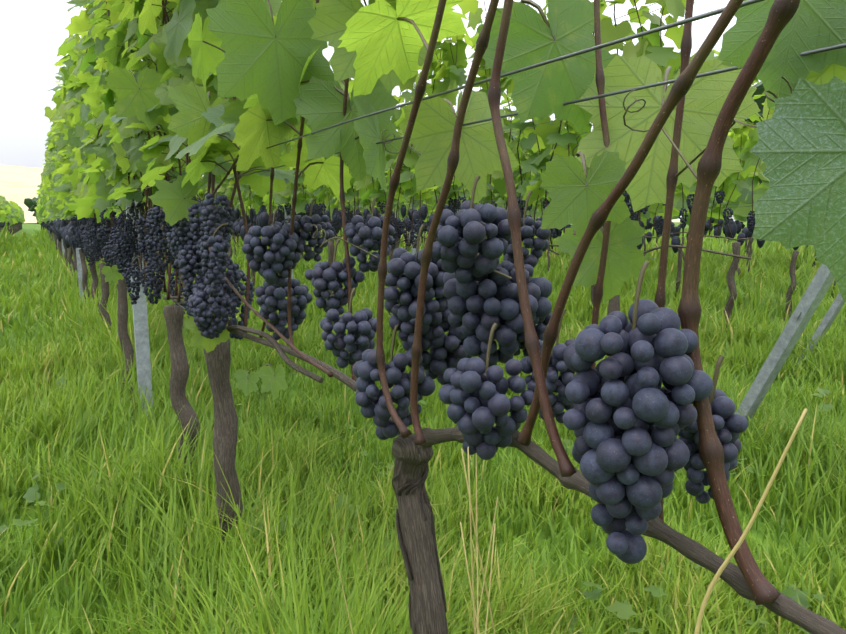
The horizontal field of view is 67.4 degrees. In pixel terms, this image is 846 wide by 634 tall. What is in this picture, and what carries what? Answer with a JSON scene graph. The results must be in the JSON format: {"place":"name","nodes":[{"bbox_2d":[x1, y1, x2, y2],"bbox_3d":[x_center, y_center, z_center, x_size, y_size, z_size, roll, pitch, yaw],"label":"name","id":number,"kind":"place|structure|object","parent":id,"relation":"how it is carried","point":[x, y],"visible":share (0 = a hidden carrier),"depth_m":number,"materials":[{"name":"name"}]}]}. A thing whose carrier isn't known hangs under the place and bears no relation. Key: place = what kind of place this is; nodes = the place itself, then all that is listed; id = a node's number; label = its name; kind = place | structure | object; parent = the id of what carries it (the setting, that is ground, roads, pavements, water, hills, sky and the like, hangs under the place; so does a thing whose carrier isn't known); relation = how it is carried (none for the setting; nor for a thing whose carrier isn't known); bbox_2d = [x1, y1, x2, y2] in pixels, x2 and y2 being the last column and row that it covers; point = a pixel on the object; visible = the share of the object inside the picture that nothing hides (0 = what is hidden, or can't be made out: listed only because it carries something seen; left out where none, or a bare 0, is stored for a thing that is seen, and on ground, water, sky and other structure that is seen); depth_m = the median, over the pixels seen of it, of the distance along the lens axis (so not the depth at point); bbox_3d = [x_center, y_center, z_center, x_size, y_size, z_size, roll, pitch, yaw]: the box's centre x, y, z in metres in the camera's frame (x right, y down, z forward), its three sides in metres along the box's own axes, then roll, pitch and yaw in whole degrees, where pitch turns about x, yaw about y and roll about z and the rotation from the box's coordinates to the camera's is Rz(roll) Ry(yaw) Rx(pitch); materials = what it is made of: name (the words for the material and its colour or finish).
{"place":"outdoors","nodes":[
{"label":"outdoors","id":0,"kind":"place"},
{"bbox_2d":[0,165,679,222],"bbox_3d":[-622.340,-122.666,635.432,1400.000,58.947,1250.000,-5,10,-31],"label":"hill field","id":1,"kind":"structure","parent":0,"point":[19,185],"depth_m":412.68,"materials":[{"name":"white"}]},
{"bbox_2d":[0,0,759,220],"label":"sky","id":2,"kind":"structure","parent":0,"point":[32,32],"materials":[{"name":"white"}]},
{"bbox_2d":[0,98,772,225],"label":"vine leaves","id":3,"kind":"object","parent":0,"point":[11,212],"visible":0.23,"depth_m":9.52,"materials":[{"name":"green plant"}]},
{"bbox_2d":[0,204,798,252],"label":"grape clusters","id":4,"kind":"object","parent":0,"point":[59,228],"visible":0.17,"depth_m":7.86,"materials":[{"name":"food"}]},
{"bbox_2d":[0,221,821,277],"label":"grass","id":5,"kind":"structure","parent":0,"point":[39,243],"depth_m":15.58,"materials":[{"name":"green plant"}]},
{"bbox_2d":[0,221,845,633],"bbox_3d":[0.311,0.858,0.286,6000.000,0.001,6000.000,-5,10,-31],"label":"ground","id":6,"kind":"structure","parent":0,"point":[36,227],"depth_m":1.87,"materials":[{"name":"green plant"}]},
{"bbox_2d":[0,374,843,633],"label":"clover weeds","id":7,"kind":"object","parent":6,"relation":"on","point":[624,610],"visible":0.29,"depth_m":1.49,"materials":[{"name":"green plant"}]},
{"bbox_2d":[0,0,845,633],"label":"vine","id":8,"kind":"object","parent":6,"relation":"on","point":[257,70],"depth_m":0.70,"materials":[{"name":"green plant"}]},
{"bbox_2d":[43,0,774,224],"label":"vine leaves","id":9,"kind":"object","parent":8,"relation":"attached to","point":[76,171],"visible":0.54,"depth_m":3.83,"materials":[{"name":"green plant"}]},
{"bbox_2d":[70,190,754,324],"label":"grape clusters","id":10,"kind":"object","parent":8,"relation":"hanging from","point":[121,250],"visible":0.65,"depth_m":2.62,"materials":[{"name":"food"}]},
{"bbox_2d":[166,193,747,563],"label":"grape clusters","id":11,"kind":"object","parent":8,"relation":"hanging from","point":[626,418],"visible":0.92,"depth_m":0.54,"materials":[{"name":"food"}]},
{"bbox_2d":[99,227,845,633],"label":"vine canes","id":12,"kind":"object","parent":8,"relation":"attached to","point":[733,577],"visible":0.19,"depth_m":0.48,"materials":[{"name":"brown wood"}]},
{"bbox_2d":[65,0,799,604],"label":"vine shoots","id":13,"kind":"object","parent":12,"relation":"attached to","point":[711,448],"visible":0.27,"depth_m":0.42,"materials":[{"name":"brown plant"}]},
{"bbox_2d":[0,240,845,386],"bbox_3d":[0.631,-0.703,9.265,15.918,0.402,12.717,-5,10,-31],"label":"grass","id":14,"kind":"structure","parent":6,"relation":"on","point":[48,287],"depth_m":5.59,"materials":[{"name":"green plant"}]},
{"bbox_2d":[48,171,844,433],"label":"trellis posts","id":15,"kind":"object","parent":6,"relation":"on","point":[806,308],"visible":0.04,"depth_m":2.26,"materials":[{"name":"metal"}]},
{"bbox_2d":[91,0,845,309],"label":"trellis wires","id":16,"kind":"object","parent":15,"relation":"attached to","point":[706,15],"visible":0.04,"depth_m":0.47,"materials":[{"name":"grey metal"}]},
{"bbox_2d":[331,409,806,633],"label":"dry grass stalks","id":17,"kind":"object","parent":6,"relation":"on","point":[729,558],"visible":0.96,"depth_m":0.43,"materials":[{"name":"plant"}]},
{"bbox_3d":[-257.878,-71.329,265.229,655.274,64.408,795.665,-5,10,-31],"label":"tree trunks","id":18,"kind":"object","parent":6,"relation":"on","visible":0},
{"bbox_2d":[24,81,765,216],"bbox_3d":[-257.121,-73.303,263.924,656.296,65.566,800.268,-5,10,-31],"label":"tree crowns","id":19,"kind":"object","parent":18,"relation":"on","point":[30,204],"depth_m":50.03,"materials":[{"name":"green plant"}]}
]}

